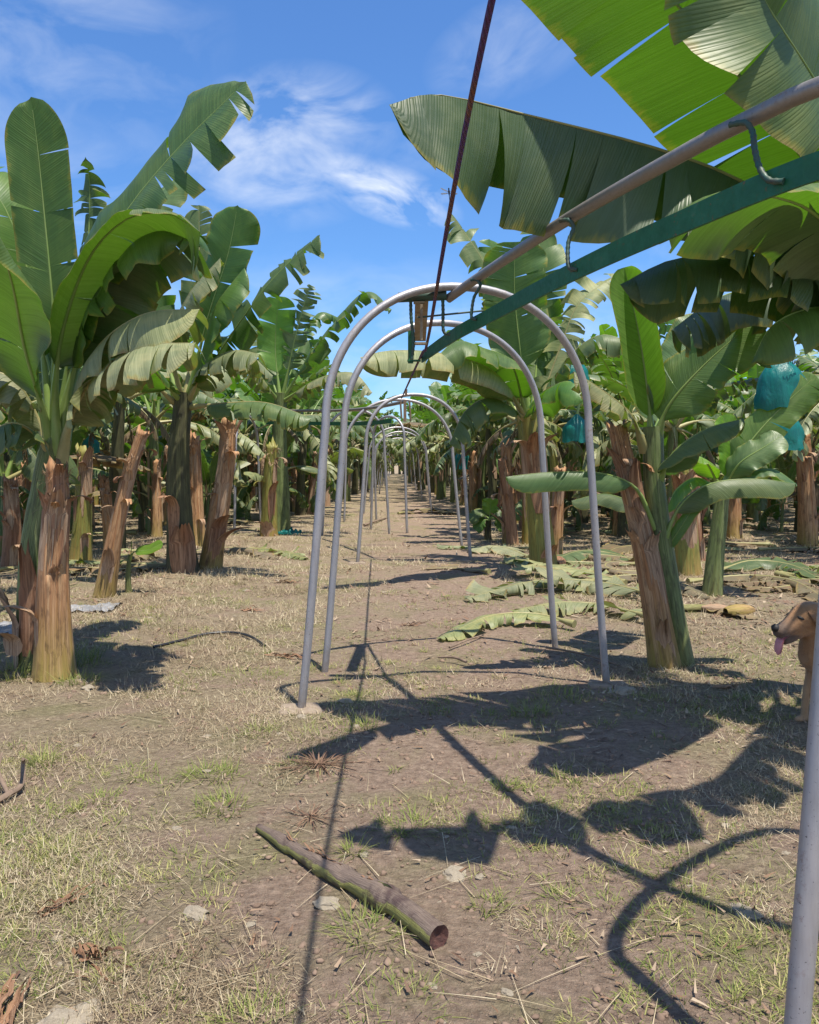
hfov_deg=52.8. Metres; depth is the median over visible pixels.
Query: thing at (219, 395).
banana plant
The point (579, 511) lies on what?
banana stump
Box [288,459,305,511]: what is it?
banana stump
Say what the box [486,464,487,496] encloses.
banana plant
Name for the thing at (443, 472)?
banana plant
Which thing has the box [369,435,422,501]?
metal arch
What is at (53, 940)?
stone
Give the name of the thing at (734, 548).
fallen leaf
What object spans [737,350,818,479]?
banana plant
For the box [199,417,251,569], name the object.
banana stump
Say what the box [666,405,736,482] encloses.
banana plant
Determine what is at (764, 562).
fallen leaf
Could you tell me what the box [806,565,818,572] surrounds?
fallen leaf
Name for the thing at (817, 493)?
banana stump
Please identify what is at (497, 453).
banana plant
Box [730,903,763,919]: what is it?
stone
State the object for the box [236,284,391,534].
banana plant
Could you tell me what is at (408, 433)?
metal arch
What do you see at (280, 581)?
bark shred
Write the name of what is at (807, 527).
banana stump
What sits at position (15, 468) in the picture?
banana plant
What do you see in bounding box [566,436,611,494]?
banana plant
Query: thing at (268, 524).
banana stump
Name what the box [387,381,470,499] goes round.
banana plant
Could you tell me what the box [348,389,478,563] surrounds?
metal arch
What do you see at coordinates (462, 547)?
fallen leaf
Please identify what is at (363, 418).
banana plant
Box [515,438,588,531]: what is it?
banana plant
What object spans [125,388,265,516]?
banana plant
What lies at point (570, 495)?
banana plant
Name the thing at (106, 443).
banana plant
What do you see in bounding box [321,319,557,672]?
metal arch
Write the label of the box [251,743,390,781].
dry fibre heap
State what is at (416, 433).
metal arch
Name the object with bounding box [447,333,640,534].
banana plant
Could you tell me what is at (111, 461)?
banana plant
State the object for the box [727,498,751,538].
banana stump
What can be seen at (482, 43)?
rope
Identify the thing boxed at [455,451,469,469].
bunch bag
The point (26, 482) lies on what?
banana stump
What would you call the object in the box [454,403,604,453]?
banana plant
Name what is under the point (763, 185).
overhead rail
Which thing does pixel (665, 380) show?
banana plant
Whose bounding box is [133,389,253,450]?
banana plant
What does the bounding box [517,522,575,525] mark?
fallen leaf
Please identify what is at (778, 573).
fallen leaf
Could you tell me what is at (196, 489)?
banana stump
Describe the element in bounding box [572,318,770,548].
banana plant
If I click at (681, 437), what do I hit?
banana plant
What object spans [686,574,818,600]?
fallen leaf
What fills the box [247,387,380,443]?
banana plant
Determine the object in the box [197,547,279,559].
fallen leaf
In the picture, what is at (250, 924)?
stone
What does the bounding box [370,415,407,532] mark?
metal arch
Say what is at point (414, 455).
banana plant
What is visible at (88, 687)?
stone
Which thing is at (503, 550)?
fallen leaf
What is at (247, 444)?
banana plant
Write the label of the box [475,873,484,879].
stone
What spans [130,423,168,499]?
banana plant
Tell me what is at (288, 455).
banana plant
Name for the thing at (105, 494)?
banana stump
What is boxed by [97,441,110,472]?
banana plant
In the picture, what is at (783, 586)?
fallen leaf
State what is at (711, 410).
banana plant
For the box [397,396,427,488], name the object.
banana plant
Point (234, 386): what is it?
banana plant
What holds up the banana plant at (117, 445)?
on the ground at (468, 936)
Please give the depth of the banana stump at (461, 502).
28.60 m
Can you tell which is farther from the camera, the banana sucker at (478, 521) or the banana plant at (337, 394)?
the banana plant at (337, 394)
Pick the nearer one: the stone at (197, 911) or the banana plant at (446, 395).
the stone at (197, 911)
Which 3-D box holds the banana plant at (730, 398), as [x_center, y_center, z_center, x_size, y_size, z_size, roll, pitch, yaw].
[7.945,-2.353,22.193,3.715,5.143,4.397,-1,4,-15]
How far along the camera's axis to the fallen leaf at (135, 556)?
11.78 m
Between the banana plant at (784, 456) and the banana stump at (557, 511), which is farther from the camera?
the banana plant at (784, 456)
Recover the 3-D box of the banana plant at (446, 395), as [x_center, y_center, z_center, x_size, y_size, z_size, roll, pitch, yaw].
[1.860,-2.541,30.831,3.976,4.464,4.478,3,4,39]
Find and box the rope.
[401,0,495,398]
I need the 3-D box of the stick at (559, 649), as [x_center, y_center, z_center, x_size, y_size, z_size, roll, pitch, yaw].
[1.331,1.102,6.354,0.038,0.028,0.741,-3,4,-37]
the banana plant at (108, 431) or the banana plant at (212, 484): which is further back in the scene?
the banana plant at (212, 484)
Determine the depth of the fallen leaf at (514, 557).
11.83 m
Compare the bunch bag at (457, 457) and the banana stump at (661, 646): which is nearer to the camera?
the banana stump at (661, 646)
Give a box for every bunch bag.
[83,436,99,452]
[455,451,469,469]
[562,402,585,442]
[568,338,588,382]
[754,360,804,410]
[772,421,804,450]
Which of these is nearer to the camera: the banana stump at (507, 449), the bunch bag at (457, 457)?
the banana stump at (507, 449)
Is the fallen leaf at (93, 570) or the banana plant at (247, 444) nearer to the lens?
the fallen leaf at (93, 570)
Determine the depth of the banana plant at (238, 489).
32.60 m
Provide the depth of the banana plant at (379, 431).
48.95 m
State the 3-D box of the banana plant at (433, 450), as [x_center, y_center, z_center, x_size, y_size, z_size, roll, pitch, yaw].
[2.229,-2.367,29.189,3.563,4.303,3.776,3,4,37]
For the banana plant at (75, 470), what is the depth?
9.28 m
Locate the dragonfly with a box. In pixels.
[441,188,457,201]
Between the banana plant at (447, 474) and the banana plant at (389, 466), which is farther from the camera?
the banana plant at (447, 474)
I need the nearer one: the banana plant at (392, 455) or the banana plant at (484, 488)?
the banana plant at (484, 488)
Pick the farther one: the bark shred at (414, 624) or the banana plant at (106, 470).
the banana plant at (106, 470)
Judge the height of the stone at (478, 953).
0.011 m
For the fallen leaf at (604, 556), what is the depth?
12.35 m
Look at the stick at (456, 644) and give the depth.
6.81 m
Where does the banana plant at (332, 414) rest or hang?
on the ground at (468, 936)
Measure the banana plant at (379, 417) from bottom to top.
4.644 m
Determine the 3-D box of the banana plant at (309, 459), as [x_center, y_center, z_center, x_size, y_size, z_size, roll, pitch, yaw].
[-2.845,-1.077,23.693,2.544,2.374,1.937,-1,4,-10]
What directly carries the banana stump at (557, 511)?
on the ground at (468, 936)
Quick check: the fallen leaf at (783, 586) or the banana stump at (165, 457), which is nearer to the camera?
the fallen leaf at (783, 586)
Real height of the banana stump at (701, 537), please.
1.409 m
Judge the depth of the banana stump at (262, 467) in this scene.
20.46 m
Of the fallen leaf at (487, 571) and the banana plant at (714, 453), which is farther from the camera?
the banana plant at (714, 453)
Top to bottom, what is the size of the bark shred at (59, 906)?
0.054 m
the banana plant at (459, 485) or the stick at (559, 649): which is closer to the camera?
the stick at (559, 649)
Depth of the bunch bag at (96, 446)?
14.89 m
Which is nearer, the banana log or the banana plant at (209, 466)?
the banana log
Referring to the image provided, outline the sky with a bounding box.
[0,0,818,420]
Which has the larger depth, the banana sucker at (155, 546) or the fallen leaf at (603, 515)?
the fallen leaf at (603, 515)
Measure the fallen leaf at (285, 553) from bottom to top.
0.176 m
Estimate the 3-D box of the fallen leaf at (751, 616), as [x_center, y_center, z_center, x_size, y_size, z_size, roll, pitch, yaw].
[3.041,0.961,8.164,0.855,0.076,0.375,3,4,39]
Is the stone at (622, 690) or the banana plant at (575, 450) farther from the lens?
the banana plant at (575, 450)
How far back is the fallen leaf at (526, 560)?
11.84 m
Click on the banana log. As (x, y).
(427, 928)
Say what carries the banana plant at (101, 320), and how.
on the ground at (468, 936)
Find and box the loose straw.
[0,611,818,1023]
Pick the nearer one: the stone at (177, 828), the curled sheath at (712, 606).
the stone at (177, 828)
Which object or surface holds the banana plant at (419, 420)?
on the ground at (468, 936)
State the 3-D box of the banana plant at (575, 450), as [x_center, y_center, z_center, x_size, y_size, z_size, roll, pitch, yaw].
[1.577,-1.548,14.940,3.875,4.417,3.657,2,4,29]
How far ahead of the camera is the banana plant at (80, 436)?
14.73 m
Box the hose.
[153,631,265,647]
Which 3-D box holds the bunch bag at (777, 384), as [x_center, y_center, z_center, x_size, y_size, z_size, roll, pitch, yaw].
[4.103,-1.590,9.118,0.578,0.955,0.453,0,3,0]
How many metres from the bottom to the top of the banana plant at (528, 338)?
4.987 m
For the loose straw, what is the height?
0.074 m
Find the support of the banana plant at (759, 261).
on the ground at (468, 936)
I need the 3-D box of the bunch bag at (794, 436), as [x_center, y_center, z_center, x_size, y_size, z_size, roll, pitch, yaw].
[4.652,-1.201,10.358,0.595,0.884,0.466,0,3,0]
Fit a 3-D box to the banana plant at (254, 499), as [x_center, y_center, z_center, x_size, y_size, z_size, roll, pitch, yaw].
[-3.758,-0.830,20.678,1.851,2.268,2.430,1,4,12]
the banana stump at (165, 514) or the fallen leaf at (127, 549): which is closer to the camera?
the fallen leaf at (127, 549)
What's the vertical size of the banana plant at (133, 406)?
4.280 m
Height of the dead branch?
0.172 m
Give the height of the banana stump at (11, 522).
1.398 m
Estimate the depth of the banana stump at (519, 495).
18.18 m
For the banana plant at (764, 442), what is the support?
on the ground at (468, 936)
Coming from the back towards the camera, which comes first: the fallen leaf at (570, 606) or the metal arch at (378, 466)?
the metal arch at (378, 466)
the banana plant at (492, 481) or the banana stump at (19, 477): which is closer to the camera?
the banana stump at (19, 477)
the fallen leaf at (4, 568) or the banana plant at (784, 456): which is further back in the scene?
the banana plant at (784, 456)
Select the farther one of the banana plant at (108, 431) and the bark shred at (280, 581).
the banana plant at (108, 431)
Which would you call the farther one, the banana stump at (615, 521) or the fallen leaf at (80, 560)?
the banana stump at (615, 521)
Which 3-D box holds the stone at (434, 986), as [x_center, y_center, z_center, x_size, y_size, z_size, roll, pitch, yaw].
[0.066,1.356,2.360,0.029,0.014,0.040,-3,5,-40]
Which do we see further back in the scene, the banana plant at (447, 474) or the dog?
the banana plant at (447, 474)
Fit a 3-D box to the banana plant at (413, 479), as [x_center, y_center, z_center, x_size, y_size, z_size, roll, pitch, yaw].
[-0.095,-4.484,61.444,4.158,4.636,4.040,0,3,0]
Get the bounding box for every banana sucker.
[120,540,162,592]
[469,498,501,539]
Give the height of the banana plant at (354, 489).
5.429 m
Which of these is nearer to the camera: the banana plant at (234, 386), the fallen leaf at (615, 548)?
the fallen leaf at (615, 548)
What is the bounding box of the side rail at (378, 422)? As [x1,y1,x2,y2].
[143,400,406,425]
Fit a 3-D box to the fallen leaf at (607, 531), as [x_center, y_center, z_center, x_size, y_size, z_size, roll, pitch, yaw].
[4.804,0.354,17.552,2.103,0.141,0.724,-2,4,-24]
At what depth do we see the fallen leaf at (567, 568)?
10.61 m
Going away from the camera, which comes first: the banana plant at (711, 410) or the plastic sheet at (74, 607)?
the plastic sheet at (74, 607)
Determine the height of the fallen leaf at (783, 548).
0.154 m
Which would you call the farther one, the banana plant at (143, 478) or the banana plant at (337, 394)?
the banana plant at (337, 394)
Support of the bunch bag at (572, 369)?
hanging from the banana plant at (528, 338)
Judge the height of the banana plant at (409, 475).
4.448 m
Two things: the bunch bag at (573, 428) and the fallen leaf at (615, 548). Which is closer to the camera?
the bunch bag at (573, 428)
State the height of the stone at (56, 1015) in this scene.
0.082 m
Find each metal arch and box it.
[229,415,260,529]
[278,282,627,714]
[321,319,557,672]
[321,411,390,534]
[343,421,376,521]
[344,398,462,545]
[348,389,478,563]
[363,426,432,513]
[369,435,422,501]
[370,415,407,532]
[373,431,429,503]
[374,438,416,497]
[377,445,416,490]
[379,441,419,493]
[784,592,818,1023]
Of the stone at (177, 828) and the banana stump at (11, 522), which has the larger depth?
the banana stump at (11, 522)
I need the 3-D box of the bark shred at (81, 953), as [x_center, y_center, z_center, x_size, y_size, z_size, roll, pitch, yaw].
[-0.927,1.338,2.494,0.261,0.057,0.090,3,4,37]
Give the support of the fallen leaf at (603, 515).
on the ground at (468, 936)
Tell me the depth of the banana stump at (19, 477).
15.84 m
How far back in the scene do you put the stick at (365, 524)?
20.19 m
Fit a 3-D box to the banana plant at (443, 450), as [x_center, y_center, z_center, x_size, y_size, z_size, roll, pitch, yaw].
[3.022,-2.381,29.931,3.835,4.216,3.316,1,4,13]
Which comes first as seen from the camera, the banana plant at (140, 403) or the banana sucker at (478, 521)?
the banana sucker at (478, 521)
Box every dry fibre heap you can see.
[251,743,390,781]
[256,798,353,831]
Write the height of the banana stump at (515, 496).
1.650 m
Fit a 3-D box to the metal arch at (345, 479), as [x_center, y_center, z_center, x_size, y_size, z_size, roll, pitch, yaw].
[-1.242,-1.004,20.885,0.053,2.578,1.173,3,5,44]
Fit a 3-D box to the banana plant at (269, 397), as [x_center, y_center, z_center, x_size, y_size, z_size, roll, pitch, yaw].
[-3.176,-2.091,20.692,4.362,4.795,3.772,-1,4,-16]
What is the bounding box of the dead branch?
[0,752,25,802]
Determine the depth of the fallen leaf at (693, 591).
9.42 m
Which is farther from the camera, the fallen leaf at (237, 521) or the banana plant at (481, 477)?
the banana plant at (481, 477)
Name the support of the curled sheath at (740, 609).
on the fallen leaf at (751, 616)
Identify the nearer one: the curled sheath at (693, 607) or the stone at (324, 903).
the stone at (324, 903)
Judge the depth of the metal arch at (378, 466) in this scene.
34.78 m
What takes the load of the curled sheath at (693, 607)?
on the ground at (468, 936)
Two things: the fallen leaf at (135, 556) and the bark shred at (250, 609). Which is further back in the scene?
the fallen leaf at (135, 556)
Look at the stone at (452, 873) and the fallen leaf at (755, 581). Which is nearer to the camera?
the stone at (452, 873)
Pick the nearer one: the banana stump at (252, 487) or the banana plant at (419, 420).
the banana stump at (252, 487)
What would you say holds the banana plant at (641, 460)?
on the ground at (468, 936)
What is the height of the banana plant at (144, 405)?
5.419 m
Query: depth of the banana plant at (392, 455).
62.22 m
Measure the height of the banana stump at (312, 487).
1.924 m
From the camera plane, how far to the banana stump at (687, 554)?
10.83 m
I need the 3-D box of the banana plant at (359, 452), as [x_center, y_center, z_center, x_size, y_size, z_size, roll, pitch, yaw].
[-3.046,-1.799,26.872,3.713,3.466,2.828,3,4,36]
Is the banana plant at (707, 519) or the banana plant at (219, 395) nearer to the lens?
the banana plant at (707, 519)
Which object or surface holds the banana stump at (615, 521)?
on the ground at (468, 936)
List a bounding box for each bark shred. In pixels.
[0,966,37,1023]
[32,881,94,918]
[71,942,133,984]
[241,605,261,610]
[265,652,301,658]
[274,579,300,582]
[401,621,426,625]
[713,681,752,688]
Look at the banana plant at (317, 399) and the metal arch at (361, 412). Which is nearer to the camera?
the metal arch at (361, 412)
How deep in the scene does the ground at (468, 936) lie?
3.76 m
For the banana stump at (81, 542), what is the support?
on the ground at (468, 936)
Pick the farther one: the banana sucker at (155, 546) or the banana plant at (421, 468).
the banana plant at (421, 468)
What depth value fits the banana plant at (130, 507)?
26.45 m
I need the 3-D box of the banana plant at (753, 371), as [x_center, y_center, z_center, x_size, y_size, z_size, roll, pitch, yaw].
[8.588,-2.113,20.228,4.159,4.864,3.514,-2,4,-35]
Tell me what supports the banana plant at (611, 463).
on the ground at (468, 936)
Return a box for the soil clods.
[0,556,818,1023]
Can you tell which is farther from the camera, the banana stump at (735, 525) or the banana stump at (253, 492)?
the banana stump at (253, 492)
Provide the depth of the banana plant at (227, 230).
10.63 m
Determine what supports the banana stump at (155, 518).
on the ground at (468, 936)
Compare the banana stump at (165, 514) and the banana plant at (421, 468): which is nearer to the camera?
the banana stump at (165, 514)
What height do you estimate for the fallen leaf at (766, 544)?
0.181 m
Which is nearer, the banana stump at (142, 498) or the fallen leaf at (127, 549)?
the fallen leaf at (127, 549)
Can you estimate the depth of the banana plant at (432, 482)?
40.22 m
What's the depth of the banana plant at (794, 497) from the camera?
27.11 m
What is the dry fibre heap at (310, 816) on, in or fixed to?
on the ground at (468, 936)
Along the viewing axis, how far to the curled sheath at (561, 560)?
11.47 m
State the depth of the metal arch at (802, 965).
1.86 m
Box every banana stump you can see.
[0,455,94,682]
[0,476,24,569]
[16,475,22,520]
[19,458,31,524]
[69,442,97,564]
[92,424,157,597]
[92,487,95,529]
[93,473,116,547]
[135,444,147,531]
[144,455,164,536]
[161,443,167,519]
[161,477,166,525]
[190,429,205,545]
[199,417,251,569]
[247,452,257,507]
[251,462,260,504]
[254,437,286,536]
[257,455,265,506]
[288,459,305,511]
[306,451,318,514]
[325,449,330,505]
[458,469,468,504]
[463,447,479,512]
[491,438,518,543]
[491,454,518,544]
[497,483,501,506]
[512,461,517,522]
[513,457,521,529]
[551,465,572,553]
[563,491,567,517]
[570,460,581,523]
[606,419,681,669]
[609,493,617,534]
[665,458,709,575]
[693,476,708,560]
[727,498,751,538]
[766,477,774,516]
[788,434,818,546]
[812,448,818,531]
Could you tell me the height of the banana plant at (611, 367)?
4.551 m
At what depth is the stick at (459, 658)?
6.23 m
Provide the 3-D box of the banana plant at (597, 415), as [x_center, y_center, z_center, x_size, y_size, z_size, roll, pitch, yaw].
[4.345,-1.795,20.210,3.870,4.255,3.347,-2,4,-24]
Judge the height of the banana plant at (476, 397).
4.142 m
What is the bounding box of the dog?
[771,601,817,720]
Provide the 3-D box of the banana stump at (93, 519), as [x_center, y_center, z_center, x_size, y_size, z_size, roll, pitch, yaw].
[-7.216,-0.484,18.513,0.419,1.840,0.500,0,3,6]
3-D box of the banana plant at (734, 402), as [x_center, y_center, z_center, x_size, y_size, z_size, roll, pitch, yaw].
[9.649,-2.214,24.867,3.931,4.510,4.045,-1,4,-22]
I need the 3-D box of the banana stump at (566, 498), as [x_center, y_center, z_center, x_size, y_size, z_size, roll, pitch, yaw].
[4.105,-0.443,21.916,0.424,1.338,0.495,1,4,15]
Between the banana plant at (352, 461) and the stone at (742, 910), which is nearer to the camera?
the stone at (742, 910)
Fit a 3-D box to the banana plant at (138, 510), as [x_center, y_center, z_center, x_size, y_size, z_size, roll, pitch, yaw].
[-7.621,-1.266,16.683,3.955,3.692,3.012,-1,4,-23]
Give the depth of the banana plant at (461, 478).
26.24 m
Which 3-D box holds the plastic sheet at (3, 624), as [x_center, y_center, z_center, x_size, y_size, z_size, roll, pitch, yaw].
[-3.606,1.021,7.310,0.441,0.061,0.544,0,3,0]
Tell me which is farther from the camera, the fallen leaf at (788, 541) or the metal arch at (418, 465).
the metal arch at (418, 465)
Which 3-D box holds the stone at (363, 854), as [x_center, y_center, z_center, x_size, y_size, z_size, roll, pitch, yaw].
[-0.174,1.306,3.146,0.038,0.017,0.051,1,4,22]
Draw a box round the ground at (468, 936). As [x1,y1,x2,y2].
[0,464,818,1023]
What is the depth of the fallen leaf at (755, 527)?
18.34 m
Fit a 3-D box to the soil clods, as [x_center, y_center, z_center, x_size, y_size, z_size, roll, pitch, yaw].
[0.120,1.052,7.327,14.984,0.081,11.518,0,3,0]
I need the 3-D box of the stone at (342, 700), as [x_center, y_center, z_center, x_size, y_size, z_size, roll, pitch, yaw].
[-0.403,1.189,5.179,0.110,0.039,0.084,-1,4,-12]
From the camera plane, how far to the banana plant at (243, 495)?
21.75 m
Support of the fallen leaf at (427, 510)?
on the ground at (468, 936)
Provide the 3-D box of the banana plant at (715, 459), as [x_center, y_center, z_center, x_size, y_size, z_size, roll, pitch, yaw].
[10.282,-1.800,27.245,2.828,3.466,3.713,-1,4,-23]
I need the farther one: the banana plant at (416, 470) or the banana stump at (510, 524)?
the banana plant at (416, 470)
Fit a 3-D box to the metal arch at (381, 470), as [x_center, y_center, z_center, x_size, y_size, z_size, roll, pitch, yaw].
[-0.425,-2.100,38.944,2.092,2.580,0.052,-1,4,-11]
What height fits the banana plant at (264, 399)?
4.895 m
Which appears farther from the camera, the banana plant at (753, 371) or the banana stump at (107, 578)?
the banana plant at (753, 371)
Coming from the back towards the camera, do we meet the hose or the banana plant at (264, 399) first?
the banana plant at (264, 399)
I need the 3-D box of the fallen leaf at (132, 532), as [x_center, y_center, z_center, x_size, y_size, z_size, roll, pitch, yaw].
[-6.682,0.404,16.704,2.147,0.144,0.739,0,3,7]
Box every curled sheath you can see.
[557,556,565,564]
[684,604,706,610]
[702,604,726,612]
[723,604,754,614]
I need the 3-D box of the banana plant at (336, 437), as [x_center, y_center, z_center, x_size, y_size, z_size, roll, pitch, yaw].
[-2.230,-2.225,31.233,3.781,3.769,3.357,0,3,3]
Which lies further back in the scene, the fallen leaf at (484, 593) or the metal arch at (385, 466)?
the metal arch at (385, 466)
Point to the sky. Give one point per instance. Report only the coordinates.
(323, 151)
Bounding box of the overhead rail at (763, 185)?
[421,76,818,362]
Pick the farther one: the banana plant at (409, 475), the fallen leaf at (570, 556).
the banana plant at (409, 475)
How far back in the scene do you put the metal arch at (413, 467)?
43.03 m
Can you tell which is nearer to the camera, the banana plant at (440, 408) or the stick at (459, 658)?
the stick at (459, 658)
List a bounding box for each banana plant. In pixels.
[0,81,254,670]
[0,338,140,582]
[0,366,150,554]
[0,379,60,481]
[3,396,112,474]
[3,406,81,485]
[6,331,244,549]
[11,368,141,513]
[12,455,73,533]
[19,429,107,542]
[68,370,113,528]
[79,395,216,447]
[81,308,250,535]
[92,442,166,530]
[94,468,99,504]
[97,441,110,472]
[100,342,242,476]
[111,422,136,508]
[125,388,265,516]
[126,364,264,475]
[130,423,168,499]
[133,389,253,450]
[138,205,323,572]
[161,448,247,522]
[195,347,362,500]
[207,443,233,508]
[213,386,251,433]
[224,377,291,507]
[229,387,251,496]
[232,339,365,511]
[234,378,342,518]
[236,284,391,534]
[244,433,308,521]
[246,356,377,514]
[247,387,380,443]
[249,405,363,498]
[254,453,334,487]
[262,393,269,409]
[288,434,353,512]
[328,370,387,492]
[329,404,401,501]
[331,386,388,498]
[331,431,357,469]
[345,385,413,493]
[353,391,406,488]
[353,425,393,490]
[360,215,621,570]
[361,403,397,491]
[367,413,402,463]
[376,430,407,484]
[379,403,430,490]
[381,412,398,480]
[382,407,417,486]
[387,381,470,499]
[389,0,818,367]
[391,403,445,492]
[393,428,411,482]
[393,430,414,481]
[394,384,497,501]
[395,420,417,483]
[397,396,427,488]
[399,386,469,494]
[410,404,462,497]
[412,373,500,465]
[413,385,559,498]
[415,314,609,544]
[416,391,500,464]
[423,461,462,490]
[433,384,507,508]
[439,444,499,491]
[445,459,450,485]
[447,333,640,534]
[447,365,606,458]
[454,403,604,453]
[457,456,514,490]
[468,449,513,502]
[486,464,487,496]
[487,406,606,468]
[506,266,794,667]
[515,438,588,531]
[556,361,698,529]
[559,365,610,522]
[560,387,718,456]
[564,409,579,502]
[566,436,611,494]
[569,436,609,513]
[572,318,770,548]
[575,321,728,536]
[597,445,666,516]
[625,414,767,523]
[665,361,759,503]
[666,372,818,596]
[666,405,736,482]
[701,441,710,523]
[703,388,747,477]
[707,363,818,522]
[710,412,720,508]
[714,356,818,530]
[715,369,748,510]
[722,375,818,461]
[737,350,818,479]
[740,384,812,512]
[743,353,818,472]
[755,452,795,520]
[757,455,818,531]
[793,475,795,507]
[798,349,818,444]
[815,480,818,489]
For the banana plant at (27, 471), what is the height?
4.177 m
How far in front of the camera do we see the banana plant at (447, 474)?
50.97 m
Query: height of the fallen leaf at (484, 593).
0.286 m
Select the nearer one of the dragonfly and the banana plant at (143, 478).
the dragonfly
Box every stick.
[363,517,386,525]
[438,656,466,662]
[449,634,483,647]
[545,646,619,665]
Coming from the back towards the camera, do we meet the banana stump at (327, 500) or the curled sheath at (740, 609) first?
the banana stump at (327, 500)
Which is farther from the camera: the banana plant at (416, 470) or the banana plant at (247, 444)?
the banana plant at (416, 470)
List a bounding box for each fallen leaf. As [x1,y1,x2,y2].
[0,566,17,571]
[69,558,152,564]
[69,561,156,573]
[70,530,136,534]
[120,552,165,567]
[121,547,135,554]
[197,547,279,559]
[205,520,246,526]
[249,543,306,559]
[397,507,454,513]
[422,564,490,573]
[437,543,528,549]
[437,610,576,641]
[464,566,639,602]
[471,545,528,557]
[503,555,593,574]
[503,556,634,565]
[511,559,627,583]
[515,594,642,619]
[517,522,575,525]
[534,579,638,590]
[557,549,634,564]
[557,553,633,565]
[569,513,608,518]
[585,574,710,599]
[587,530,611,533]
[591,557,636,573]
[600,543,632,553]
[684,604,757,618]
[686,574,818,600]
[704,531,769,546]
[705,547,748,551]
[723,571,818,586]
[724,557,818,578]
[739,580,810,591]
[743,525,784,530]
[757,547,818,552]
[759,539,818,547]
[774,570,818,583]
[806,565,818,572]
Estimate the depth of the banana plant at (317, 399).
23.17 m
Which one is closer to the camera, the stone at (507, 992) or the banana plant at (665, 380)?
the stone at (507, 992)
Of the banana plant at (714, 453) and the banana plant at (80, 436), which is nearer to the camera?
the banana plant at (80, 436)
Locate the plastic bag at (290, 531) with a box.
[278,527,301,534]
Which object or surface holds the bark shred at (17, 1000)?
on the ground at (468, 936)
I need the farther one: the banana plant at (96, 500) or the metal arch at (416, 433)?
the banana plant at (96, 500)
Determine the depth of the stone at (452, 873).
2.99 m
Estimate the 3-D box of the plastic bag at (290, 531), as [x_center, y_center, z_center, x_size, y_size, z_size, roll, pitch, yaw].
[-2.489,0.383,17.018,0.531,0.170,0.338,0,3,0]
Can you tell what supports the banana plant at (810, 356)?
on the ground at (468, 936)
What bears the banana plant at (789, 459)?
on the ground at (468, 936)
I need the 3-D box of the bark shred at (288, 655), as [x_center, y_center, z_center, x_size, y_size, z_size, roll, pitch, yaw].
[-0.918,1.096,6.343,0.427,0.057,0.069,1,4,19]
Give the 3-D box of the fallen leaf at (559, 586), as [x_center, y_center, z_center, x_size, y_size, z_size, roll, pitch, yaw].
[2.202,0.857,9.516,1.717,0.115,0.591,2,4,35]
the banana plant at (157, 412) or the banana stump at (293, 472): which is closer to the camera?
the banana plant at (157, 412)
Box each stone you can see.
[36,998,100,1023]
[50,935,62,943]
[81,684,94,691]
[172,826,182,830]
[183,905,209,920]
[245,921,255,927]
[312,896,339,910]
[337,698,352,703]
[359,851,368,857]
[427,982,437,988]
[443,865,465,882]
[472,951,481,956]
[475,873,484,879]
[501,987,513,996]
[506,825,517,829]
[607,686,636,695]
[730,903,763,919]
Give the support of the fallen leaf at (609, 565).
on the ground at (468, 936)
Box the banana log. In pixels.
[255,824,448,948]
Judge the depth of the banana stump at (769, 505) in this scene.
22.60 m
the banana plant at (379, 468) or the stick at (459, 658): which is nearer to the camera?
the stick at (459, 658)
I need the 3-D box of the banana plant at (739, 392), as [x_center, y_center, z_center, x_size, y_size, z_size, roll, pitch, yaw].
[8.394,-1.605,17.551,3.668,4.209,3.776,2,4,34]
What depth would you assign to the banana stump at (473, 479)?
24.55 m
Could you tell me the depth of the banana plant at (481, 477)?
24.73 m
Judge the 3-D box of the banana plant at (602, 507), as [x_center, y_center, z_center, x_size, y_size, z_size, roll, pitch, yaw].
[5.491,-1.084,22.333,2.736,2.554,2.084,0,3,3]
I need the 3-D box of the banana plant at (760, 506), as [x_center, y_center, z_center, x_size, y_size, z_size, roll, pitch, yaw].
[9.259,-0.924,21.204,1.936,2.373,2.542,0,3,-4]
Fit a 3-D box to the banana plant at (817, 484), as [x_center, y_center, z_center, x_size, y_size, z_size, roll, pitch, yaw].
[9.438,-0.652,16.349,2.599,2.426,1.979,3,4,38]
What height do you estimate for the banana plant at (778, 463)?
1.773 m
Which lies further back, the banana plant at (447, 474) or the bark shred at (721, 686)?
the banana plant at (447, 474)
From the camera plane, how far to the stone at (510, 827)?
3.37 m
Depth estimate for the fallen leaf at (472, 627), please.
7.43 m
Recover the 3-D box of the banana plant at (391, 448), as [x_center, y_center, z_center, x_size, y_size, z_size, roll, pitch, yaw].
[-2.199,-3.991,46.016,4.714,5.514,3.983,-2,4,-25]
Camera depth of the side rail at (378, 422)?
14.65 m
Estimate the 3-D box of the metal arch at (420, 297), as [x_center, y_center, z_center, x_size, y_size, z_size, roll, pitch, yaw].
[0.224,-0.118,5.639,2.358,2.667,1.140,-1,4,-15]
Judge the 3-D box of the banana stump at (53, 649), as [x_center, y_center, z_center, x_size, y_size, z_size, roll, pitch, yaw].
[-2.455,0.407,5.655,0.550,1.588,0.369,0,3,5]
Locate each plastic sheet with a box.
[0,621,11,633]
[71,602,122,611]
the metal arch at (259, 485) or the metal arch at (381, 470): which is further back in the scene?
the metal arch at (381, 470)
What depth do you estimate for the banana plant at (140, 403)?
21.89 m
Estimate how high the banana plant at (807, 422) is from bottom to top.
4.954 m

